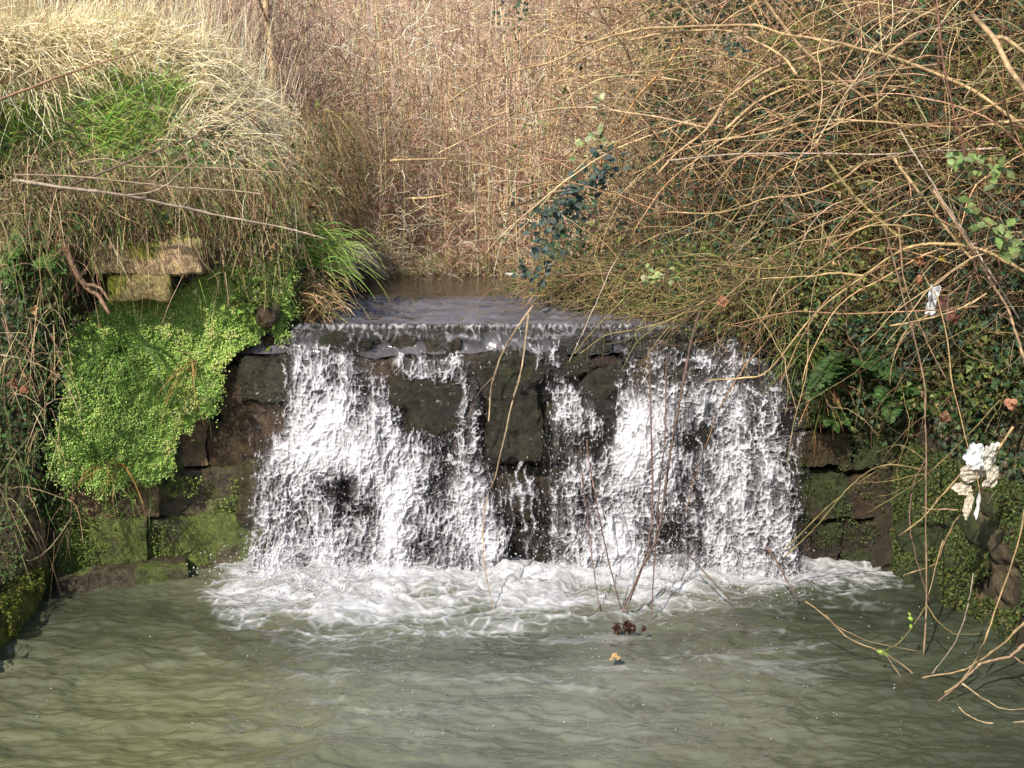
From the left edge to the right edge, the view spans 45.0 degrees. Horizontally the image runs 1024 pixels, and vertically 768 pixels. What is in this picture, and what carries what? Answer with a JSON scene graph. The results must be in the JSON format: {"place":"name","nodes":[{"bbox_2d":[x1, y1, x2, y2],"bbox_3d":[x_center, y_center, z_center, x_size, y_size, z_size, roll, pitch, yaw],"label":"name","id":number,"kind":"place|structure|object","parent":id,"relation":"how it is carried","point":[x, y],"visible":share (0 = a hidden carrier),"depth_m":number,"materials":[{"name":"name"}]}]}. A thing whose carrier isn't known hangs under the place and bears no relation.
{"place":"outdoors","nodes":[
{"label":"outdoors","id":0,"kind":"place"},
{"bbox_2d":[0,549,1023,767],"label":"pool water","id":1,"kind":"structure","parent":0,"point":[127,691],"depth_m":6.01,"materials":[{"name":"liquid"}]},
{"bbox_2d":[482,314,529,606],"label":"hanging twig","id":2,"kind":"object","parent":1,"relation":"on","point":[526,332],"visible":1,"depth_m":7.08,"materials":[{"name":"brown plant"}]},
{"bbox_2d":[581,467,600,611],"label":"hanging twig","id":3,"kind":"object","parent":1,"relation":"in","point":[589,536],"visible":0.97,"depth_m":7.02,"materials":[{"name":"brown plant"}]},
{"bbox_2d":[586,440,621,608],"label":"hanging twig","id":4,"kind":"object","parent":1,"relation":"in","point":[601,524],"visible":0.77,"depth_m":6.97,"materials":[{"name":"brown plant"}]},
{"bbox_2d":[611,620,646,634],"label":"leaf clump","id":5,"kind":"object","parent":1,"relation":"on","point":[629,627],"visible":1,"depth_m":6.50,"materials":[{"name":"brown plant"}]},
{"bbox_2d":[686,553,731,600],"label":"hanging twig","id":6,"kind":"object","parent":1,"relation":"in","point":[689,556],"visible":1,"depth_m":7.01,"materials":[{"name":"brown plant"}]},
{"bbox_2d":[766,546,794,593],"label":"hanging twig","id":7,"kind":"object","parent":1,"relation":"on","point":[772,555],"visible":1,"depth_m":6.97,"materials":[{"name":"brown plant"}]},
{"bbox_2d":[805,601,919,675],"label":"bare twig","id":8,"kind":"object","parent":1,"relation":"in","point":[880,652],"visible":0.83,"depth_m":6.08,"materials":[{"name":"brown wood"}]},
{"bbox_2d":[932,573,973,673],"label":"bare twig","id":9,"kind":"object","parent":1,"relation":"in","point":[962,623],"visible":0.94,"depth_m":6.05,"materials":[{"name":"brown wood"}]},
{"bbox_2d":[921,622,1023,677],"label":"bare twig","id":10,"kind":"object","parent":1,"relation":"in","point":[1018,628],"visible":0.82,"depth_m":5.88,"materials":[{"name":"brown wood"}]},
{"bbox_2d":[938,643,1023,700],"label":"bare twig","id":11,"kind":"object","parent":1,"relation":"in","point":[1019,648],"visible":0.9,"depth_m":5.70,"materials":[{"name":"brown wood"}]},
{"bbox_2d":[958,683,1023,723],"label":"bare twig","id":12,"kind":"object","parent":1,"relation":"in","point":[990,703],"visible":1,"depth_m":5.50,"materials":[{"name":"brown wood"}]},
{"bbox_2d":[0,0,1023,650],"bbox_3d":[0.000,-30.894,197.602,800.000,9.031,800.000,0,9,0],"label":"ground","id":13,"kind":"structure","parent":0,"point":[882,552],"depth_m":8.04,"materials":[{"name":"brown plant"}]},
{"bbox_2d":[0,445,48,519],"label":"grass tuft","id":14,"kind":"object","parent":13,"relation":"on","point":[4,464],"visible":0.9,"depth_m":7.02,"materials":[{"name":"brown plant"}]},
{"bbox_2d":[0,570,49,652],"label":"wall","id":15,"kind":"structure","parent":13,"relation":"on","point":[30,607],"depth_m":6.79,"materials":[{"name":"stone"}]},
{"bbox_2d":[0,47,148,100],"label":"bare branch","id":16,"kind":"object","parent":13,"relation":"on","point":[36,85],"visible":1,"depth_m":6.73,"materials":[{"name":"beige plant"}]},
{"bbox_2d":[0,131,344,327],"bbox_3d":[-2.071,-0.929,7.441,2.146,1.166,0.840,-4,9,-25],"label":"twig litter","id":17,"kind":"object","parent":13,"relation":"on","point":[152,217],"visible":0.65,"depth_m":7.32,"materials":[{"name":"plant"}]},
{"bbox_2d":[61,242,110,315],"bbox_3d":[-2.427,-0.597,7.020,0.332,0.412,0.071,4,9,22],"label":"dead root","id":18,"kind":"object","parent":17,"relation":"attached to","point":[86,286],"visible":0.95,"depth_m":7.02,"materials":[{"name":"brown wood"}]},
{"bbox_2d":[0,67,348,593],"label":"ivy leaves","id":19,"kind":"object","parent":13,"relation":"on","point":[11,312],"visible":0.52,"depth_m":7.25,"materials":[{"name":"green plant"}]},
{"bbox_2d":[0,246,66,284],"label":"fern","id":20,"kind":"object","parent":19,"relation":"on","point":[54,268],"visible":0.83,"depth_m":6.96,"materials":[{"name":"green plant"}]},
{"bbox_2d":[45,235,304,592],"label":"retaining wall","id":21,"kind":"structure","parent":13,"relation":"on","point":[130,559],"depth_m":7.60,"materials":[{"name":"stone"}]},
{"bbox_2d":[106,485,150,531],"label":"grass tuft","id":22,"kind":"object","parent":21,"relation":"attached to","point":[134,495],"visible":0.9,"depth_m":7.32,"materials":[{"name":"green plant"}]},
{"bbox_2d":[40,254,303,502],"bbox_3d":[-2.059,0.007,7.527,1.638,1.580,0.278,-4,9,-22],"label":"moss","id":23,"kind":"object","parent":21,"relation":"on","point":[135,442],"visible":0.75,"depth_m":7.48,"materials":[{"name":"green plant"}]},
{"bbox_2d":[77,456,146,542],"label":"grass tuft","id":24,"kind":"object","parent":23,"relation":"on","point":[114,466],"visible":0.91,"depth_m":7.24,"materials":[{"name":"green plant"}]},
{"bbox_2d":[156,348,225,436],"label":"grass tuft","id":25,"kind":"object","parent":23,"relation":"on","point":[195,366],"visible":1,"depth_m":7.31,"materials":[{"name":"green plant"}]},
{"bbox_2d":[0,79,400,604],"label":"hanging grass","id":26,"kind":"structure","parent":21,"relation":"hanging from","point":[343,194],"depth_m":7.44,"materials":[{"name":"plant"}]},
{"bbox_2d":[0,354,83,424],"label":"bare branch","id":27,"kind":"object","parent":26,"relation":"attached to","point":[54,374],"visible":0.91,"depth_m":6.85,"materials":[{"name":"brown plant"}]},
{"bbox_2d":[48,408,123,479],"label":"grass tuft","id":28,"kind":"object","parent":26,"relation":"on","point":[96,452],"visible":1,"depth_m":7.15,"materials":[{"name":"green plant"}]},
{"bbox_2d":[51,326,174,457],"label":"grass tuft","id":29,"kind":"object","parent":26,"relation":"on","point":[118,350],"visible":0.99,"depth_m":7.10,"materials":[{"name":"green plant"}]},
{"bbox_2d":[13,174,261,194],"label":"bare branch","id":30,"kind":"object","parent":26,"relation":"on","point":[128,182],"visible":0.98,"depth_m":6.97,"materials":[{"name":"beige plant"}]},
{"bbox_2d":[53,110,254,193],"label":"bare branch","id":31,"kind":"object","parent":26,"relation":"attached to","point":[95,175],"visible":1,"depth_m":7.00,"materials":[{"name":"beige plant"}]},
{"bbox_2d":[13,150,326,239],"bbox_3d":[-1.916,-1.065,6.979,1.718,0.509,0.056,-1,9,-9],"label":"bare branch","id":32,"kind":"object","parent":26,"relation":"on","point":[94,191],"visible":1,"depth_m":6.96,"materials":[{"name":"beige plant"}]},
{"bbox_2d":[73,147,286,177],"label":"bare branch","id":33,"kind":"object","parent":26,"relation":"on","point":[168,166],"visible":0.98,"depth_m":7.07,"materials":[{"name":"beige plant"}]},
{"bbox_2d":[0,437,1023,642],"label":"moss","id":34,"kind":"object","parent":21,"relation":"attached to","point":[950,495],"visible":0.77,"depth_m":7.01,"materials":[{"name":"green plant"}]},
{"bbox_2d":[0,0,391,313],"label":"dry grass","id":35,"kind":"structure","parent":13,"relation":"on","point":[126,26],"depth_m":8.38,"materials":[{"name":"beige plant"}]},
{"bbox_2d":[258,0,278,99],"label":"sapling","id":36,"kind":"object","parent":13,"relation":"on","point":[266,4],"visible":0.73,"depth_m":11.23,"materials":[{"name":"beige plant"}]},
{"bbox_2d":[240,207,389,300],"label":"grass tuft","id":37,"kind":"object","parent":13,"relation":"on","point":[320,247],"visible":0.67,"depth_m":8.00,"materials":[{"name":"green plant"}]},
{"bbox_2d":[381,60,385,198],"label":"reed stalk","id":38,"kind":"object","parent":13,"relation":"on","point":[384,127],"visible":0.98,"depth_m":11.37,"materials":[{"name":"beige plant"}]},
{"bbox_2d":[356,218,440,279],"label":"grass tuft","id":39,"kind":"object","parent":13,"relation":"on","point":[392,253],"visible":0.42,"depth_m":12.09,"materials":[{"name":"brown plant"}]},
{"bbox_2d":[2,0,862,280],"bbox_3d":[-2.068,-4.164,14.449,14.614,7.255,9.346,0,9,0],"label":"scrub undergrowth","id":40,"kind":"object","parent":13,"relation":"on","point":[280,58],"visible":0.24,"depth_m":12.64,"materials":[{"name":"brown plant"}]},
{"bbox_2d":[407,193,451,199],"bbox_3d":[-0.793,-1.800,11.864,0.437,0.066,0.032,0,9,0],"label":"fallen stick","id":41,"kind":"object","parent":40,"relation":"on","point":[412,198],"visible":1,"depth_m":11.86,"materials":[{"name":"beige wood"}]},
{"bbox_2d":[143,0,790,281],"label":"reeds","id":42,"kind":"object","parent":13,"relation":"on","point":[457,267],"visible":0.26,"depth_m":13.90,"materials":[{"name":"brown plant"}]},
{"bbox_2d":[390,158,447,161],"bbox_3d":[-0.874,-2.106,11.614,0.546,0.038,0.032,0,9,0],"label":"fallen stick","id":43,"kind":"object","parent":42,"relation":"on","point":[397,160],"visible":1,"depth_m":11.61,"materials":[{"name":"beige wood"}]},
{"bbox_2d":[235,317,810,562],"bbox_3d":[0.077,0.472,7.995,3.724,1.735,0.935,0,9,0],"label":"stone weir","id":44,"kind":"object","parent":13,"relation":"on","point":[427,408],"visible":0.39,"depth_m":7.74,"materials":[{"name":"black stone"}]},
{"bbox_2d":[287,264,369,324],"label":"grass tuft","id":45,"kind":"object","parent":44,"relation":"on","point":[321,296],"visible":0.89,"depth_m":7.94,"materials":[{"name":"brown plant"}]},
{"bbox_2d":[488,305,533,421],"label":"hanging twig","id":46,"kind":"object","parent":44,"relation":"attached to","point":[517,327],"visible":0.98,"depth_m":7.44,"materials":[{"name":"beige plant"}]},
{"bbox_2d":[462,0,1023,533],"bbox_3d":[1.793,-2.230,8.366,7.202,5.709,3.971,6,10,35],"label":"bramble undergrowth","id":47,"kind":"object","parent":13,"relation":"on","point":[802,180],"visible":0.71,"depth_m":7.88,"materials":[{"name":"brown plant"}]},
{"bbox_2d":[432,105,705,155],"bbox_3d":[0.346,-1.715,8.371,1.961,0.318,0.196,3,9,21],"label":"bramble cane","id":48,"kind":"object","parent":47,"relation":"attached to","point":[678,121],"visible":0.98,"depth_m":8.18,"materials":[{"name":"beige plant"}]},
{"bbox_2d":[511,144,629,291],"bbox_3d":[0.390,-1.119,8.351,0.799,0.984,0.394,0,9,0],"label":"bramble sprig","id":49,"kind":"object","parent":47,"relation":"attached to","point":[575,204],"visible":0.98,"depth_m":8.29,"materials":[{"name":"green plant"}]},
{"bbox_2d":[563,91,615,160],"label":"bramble sprig","id":50,"kind":"object","parent":47,"relation":"attached to","point":[601,96],"visible":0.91,"depth_m":8.17,"materials":[{"name":"green plant"}]},
{"bbox_2d":[569,253,620,360],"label":"bramble cane","id":51,"kind":"object","parent":47,"relation":"attached to","point":[595,304],"visible":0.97,"depth_m":7.79,"materials":[{"name":"brown plant"}]},
{"bbox_2d":[575,266,659,375],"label":"bramble cane","id":52,"kind":"object","parent":47,"relation":"attached to","point":[613,309],"visible":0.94,"depth_m":7.76,"materials":[{"name":"brown plant"}]},
{"bbox_2d":[596,38,687,166],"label":"bramble cane","id":53,"kind":"object","parent":47,"relation":"attached to","point":[677,50],"visible":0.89,"depth_m":8.25,"materials":[{"name":"beige plant"}]},
{"bbox_2d":[580,299,706,386],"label":"bramble cane","id":54,"kind":"object","parent":47,"relation":"attached to","point":[646,333],"visible":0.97,"depth_m":7.46,"materials":[{"name":"brown plant"}]},
{"bbox_2d":[641,263,680,286],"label":"bramble sprig","id":55,"kind":"object","parent":47,"relation":"attached to","point":[656,276],"visible":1,"depth_m":6.94,"materials":[{"name":"green plant"}]},
{"bbox_2d":[622,309,700,612],"bbox_3d":[0.889,0.465,6.992,0.120,1.715,0.832,7,11,37],"label":"hanging twig","id":56,"kind":"object","parent":47,"relation":"hanging from","point":[671,445],"visible":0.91,"depth_m":6.98,"materials":[{"name":"brown plant"}]},
{"bbox_2d":[626,347,653,612],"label":"hanging twig","id":57,"kind":"object","parent":56,"relation":"attached to","point":[652,472],"visible":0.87,"depth_m":6.97,"materials":[{"name":"brown plant"}]},
{"bbox_2d":[651,353,667,619],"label":"hanging twig","id":58,"kind":"object","parent":56,"relation":"attached to","point":[660,478],"visible":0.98,"depth_m":6.86,"materials":[{"name":"brown plant"}]},
{"bbox_2d":[531,22,797,109],"bbox_3d":[0.939,-2.071,8.006,1.845,0.520,0.186,4,10,25],"label":"bramble cane","id":59,"kind":"object","parent":47,"relation":"attached to","point":[787,61],"visible":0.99,"depth_m":7.93,"materials":[{"name":"beige plant"}]},
{"bbox_2d":[596,278,762,394],"bbox_3d":[0.979,-0.275,7.484,1.026,0.742,0.232,2,9,15],"label":"bramble cane","id":60,"kind":"object","parent":47,"relation":"attached to","point":[711,301],"visible":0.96,"depth_m":7.50,"materials":[{"name":"brown plant"}]},
{"bbox_2d":[707,35,749,56],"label":"bramble sprig","id":61,"kind":"object","parent":47,"relation":"attached to","point":[738,45],"visible":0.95,"depth_m":7.95,"materials":[{"name":"green plant"}]},
{"bbox_2d":[433,24,1023,129],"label":"bramble cane","id":62,"kind":"object","parent":47,"relation":"on","point":[976,92],"visible":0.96,"depth_m":7.77,"materials":[{"name":"brown plant"}]},
{"bbox_2d":[656,45,841,174],"bbox_3d":[1.512,-1.738,7.853,1.171,0.814,0.214,1,9,7],"label":"bramble cane","id":63,"kind":"object","parent":47,"relation":"attached to","point":[726,128],"visible":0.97,"depth_m":7.78,"materials":[{"name":"beige plant"}]},
{"bbox_2d":[667,160,866,224],"bbox_3d":[1.564,-1.182,7.656,1.210,0.406,0.071,2,9,15],"label":"bramble cane","id":64,"kind":"object","parent":47,"relation":"attached to","point":[787,196],"visible":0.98,"depth_m":7.65,"materials":[{"name":"beige plant"}]},
{"bbox_2d":[754,332,853,418],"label":"grass tuft","id":65,"kind":"object","parent":47,"relation":"on","point":[801,359],"visible":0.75,"depth_m":7.43,"materials":[{"name":"green plant"}]},
{"bbox_2d":[786,220,823,466],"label":"hanging vine","id":66,"kind":"object","parent":47,"relation":"hanging from","point":[808,334],"visible":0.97,"depth_m":7.24,"materials":[{"name":"brown plant"}]},
{"bbox_2d":[798,381,858,443],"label":"grass tuft","id":67,"kind":"object","parent":47,"relation":"on","point":[833,395],"visible":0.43,"depth_m":7.39,"materials":[{"name":"green plant"}]},
{"bbox_2d":[763,0,900,126],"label":"dead branch","id":68,"kind":"object","parent":47,"relation":"attached to","point":[785,28],"visible":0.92,"depth_m":7.72,"materials":[{"name":"brown wood"}]},
{"bbox_2d":[667,145,999,165],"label":"bramble cane","id":69,"kind":"object","parent":47,"relation":"attached to","point":[831,153],"visible":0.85,"depth_m":7.53,"materials":[{"name":"beige plant"}]},
{"bbox_2d":[820,410,850,432],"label":"leaves","id":70,"kind":"object","parent":47,"relation":"attached to","point":[826,419],"visible":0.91,"depth_m":7.45,"materials":[{"name":"green plant"}]},
{"bbox_2d":[837,260,866,372],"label":"hanging vine","id":71,"kind":"object","parent":47,"relation":"hanging from","point":[846,312],"visible":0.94,"depth_m":7.25,"materials":[{"name":"brown plant"}]},
{"bbox_2d":[783,460,924,557],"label":"bare twig","id":72,"kind":"object","parent":47,"relation":"attached to","point":[825,515],"visible":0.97,"depth_m":6.94,"materials":[{"name":"brown plant"}]},
{"bbox_2d":[804,349,905,400],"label":"fern","id":73,"kind":"object","parent":47,"relation":"attached to","point":[835,371],"visible":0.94,"depth_m":7.28,"materials":[{"name":"green plant"}]},
{"bbox_2d":[701,111,1023,142],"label":"bramble cane","id":74,"kind":"object","parent":47,"relation":"attached to","point":[992,124],"visible":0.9,"depth_m":7.38,"materials":[{"name":"brown plant"}]},
{"bbox_2d":[826,159,899,256],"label":"bramble cane","id":75,"kind":"object","parent":47,"relation":"attached to","point":[846,186],"visible":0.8,"depth_m":7.40,"materials":[{"name":"brown plant"}]},
{"bbox_2d":[707,227,1023,380],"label":"bramble cane","id":76,"kind":"object","parent":47,"relation":"attached to","point":[1013,265],"visible":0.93,"depth_m":6.97,"materials":[{"name":"brown plant"}]},
{"bbox_2d":[813,3,946,148],"bbox_3d":[2.166,-1.812,7.310,0.724,0.824,0.085,3,9,22],"label":"bramble cane","id":77,"kind":"object","parent":47,"relation":"attached to","point":[855,80],"visible":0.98,"depth_m":7.30,"materials":[{"name":"brown plant"}]},
{"bbox_2d":[883,226,926,654],"bbox_3d":[2.112,0.294,6.543,0.111,2.218,0.958,0,9,0],"label":"hanging vine","id":78,"kind":"object","parent":47,"relation":"hanging from","point":[925,403],"visible":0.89,"depth_m":6.39,"materials":[{"name":"brown plant"}]},
{"bbox_2d":[898,473,960,535],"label":"bare twig","id":79,"kind":"object","parent":78,"relation":"attached to","point":[951,484],"visible":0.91,"depth_m":6.29,"materials":[{"name":"brown plant"}]},
{"bbox_2d":[882,603,979,651],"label":"bare twig","id":80,"kind":"object","parent":78,"relation":"attached to","point":[910,619],"visible":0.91,"depth_m":6.10,"materials":[{"name":"brown wood"}]},
{"bbox_2d":[874,379,942,424],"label":"leaves","id":81,"kind":"object","parent":47,"relation":"on","point":[913,392],"visible":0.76,"depth_m":7.25,"materials":[{"name":"green plant"}]},
{"bbox_2d":[898,227,946,379],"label":"hanging vine","id":82,"kind":"object","parent":47,"relation":"hanging from","point":[900,245],"visible":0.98,"depth_m":6.87,"materials":[{"name":"brown plant"}]},
{"bbox_2d":[853,399,1000,513],"bbox_3d":[2.173,0.396,6.529,0.733,0.700,0.096,7,11,39],"label":"bare twig","id":83,"kind":"object","parent":47,"relation":"attached to","point":[991,409],"visible":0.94,"depth_m":6.56,"materials":[{"name":"brown plant"}]},
{"bbox_2d":[909,460,929,602],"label":"hanging vine","id":84,"kind":"object","parent":83,"relation":"hanging from","point":[910,530],"visible":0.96,"depth_m":6.47,"materials":[{"name":"brown plant"}]},
{"bbox_2d":[885,124,979,277],"bbox_3d":[2.409,-1.038,7.080,0.532,0.889,0.202,5,10,30],"label":"bramble cane","id":85,"kind":"object","parent":47,"relation":"attached to","point":[900,168],"visible":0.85,"depth_m":7.14,"materials":[{"name":"beige plant"}]},
{"bbox_2d":[925,284,940,316],"bbox_3d":[2.370,-0.466,6.953,0.084,0.195,0.053,0,9,0],"label":"cloth scrap","id":86,"kind":"object","parent":47,"relation":"hanging from","point":[931,295],"visible":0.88,"depth_m":6.96,"materials":[{"name":"white fabric"}]},
{"bbox_2d":[890,285,986,351],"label":"bramble cane","id":87,"kind":"object","parent":47,"relation":"attached to","point":[935,316],"visible":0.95,"depth_m":6.78,"materials":[{"name":"brown plant"}]},
{"bbox_2d":[936,296,949,308],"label":"dead leaf","id":88,"kind":"object","parent":47,"relation":"on","point":[943,301],"visible":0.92,"depth_m":6.81,"materials":[{"name":"brown plant"}]},
{"bbox_2d":[925,0,975,172],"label":"bramble cane","id":89,"kind":"object","parent":47,"relation":"attached to","point":[945,73],"visible":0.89,"depth_m":6.97,"materials":[{"name":"brown plant"}]},
{"bbox_2d":[945,307,960,325],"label":"dead leaf","id":90,"kind":"object","parent":47,"relation":"on","point":[953,317],"visible":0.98,"depth_m":6.76,"materials":[{"name":"brown plant"}]},
{"bbox_2d":[887,129,1020,319],"bbox_3d":[2.449,-0.895,6.878,0.748,1.040,0.272,3,9,17],"label":"bramble cane","id":91,"kind":"object","parent":47,"relation":"attached to","point":[949,209],"visible":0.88,"depth_m":6.82,"materials":[{"name":"brown plant"}]},
{"bbox_2d":[903,426,1013,597],"bbox_3d":[2.249,0.648,6.252,0.491,0.934,0.107,3,9,22],"label":"bare twig","id":92,"kind":"object","parent":47,"relation":"attached to","point":[976,488],"visible":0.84,"depth_m":6.29,"materials":[{"name":"brown plant"}]},
{"bbox_2d":[951,441,999,519],"bbox_3d":[2.257,0.471,6.043,0.223,0.393,0.114,0,9,0],"label":"plastic scrap","id":93,"kind":"object","parent":47,"relation":"hanging from","point":[978,458],"visible":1,"depth_m":6.04,"materials":[{"name":"white plastic"}]},
{"bbox_2d":[932,189,1023,376],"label":"bramble cane","id":94,"kind":"object","parent":47,"relation":"attached to","point":[979,260],"visible":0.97,"depth_m":6.62,"materials":[{"name":"brown plant"}]},
{"bbox_2d":[945,147,1014,194],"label":"bramble sprig","id":95,"kind":"object","parent":47,"relation":"attached to","point":[996,169],"visible":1,"depth_m":6.37,"materials":[{"name":"green plant"}]},
{"bbox_2d":[945,509,1023,691],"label":"bare twig","id":96,"kind":"object","parent":47,"relation":"attached to","point":[1004,584],"visible":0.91,"depth_m":5.82,"materials":[{"name":"brown plant"}]},
{"bbox_2d":[958,195,1023,261],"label":"bramble sprig","id":97,"kind":"object","parent":47,"relation":"attached to","point":[1011,245],"visible":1,"depth_m":6.31,"materials":[{"name":"green plant"}]},
{"bbox_2d":[969,12,1023,91],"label":"cut branch","id":98,"kind":"object","parent":47,"relation":"attached to","point":[982,25],"visible":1,"depth_m":6.52,"materials":[{"name":"beige plant"}]},
{"bbox_2d":[1004,399,1017,409],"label":"dead leaf","id":99,"kind":"object","parent":47,"relation":"on","point":[1010,404],"visible":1,"depth_m":6.49,"materials":[{"name":"plant"}]},
{"bbox_2d":[777,286,947,561],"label":"retaining wall","id":100,"kind":"structure","parent":13,"relation":"on","point":[823,460],"depth_m":7.72,"materials":[{"name":"stone"}]},
{"bbox_2d":[791,372,912,558],"bbox_3d":[2.220,0.581,7.688,1.006,1.333,0.071,0,9,0],"label":"moss","id":101,"kind":"object","parent":100,"relation":"attached to","point":[843,456],"visible":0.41,"depth_m":7.67,"materials":[{"name":"green plant"}]},
{"bbox_2d":[890,450,1023,641],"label":"side wall","id":102,"kind":"structure","parent":13,"relation":"on","point":[982,530],"depth_m":6.82,"materials":[{"name":"stone"}]},
{"bbox_2d":[244,273,781,358],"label":"stream water","id":103,"kind":"structure","parent":0,"point":[444,299],"depth_m":8.49,"materials":[{"name":"grey liquid"}]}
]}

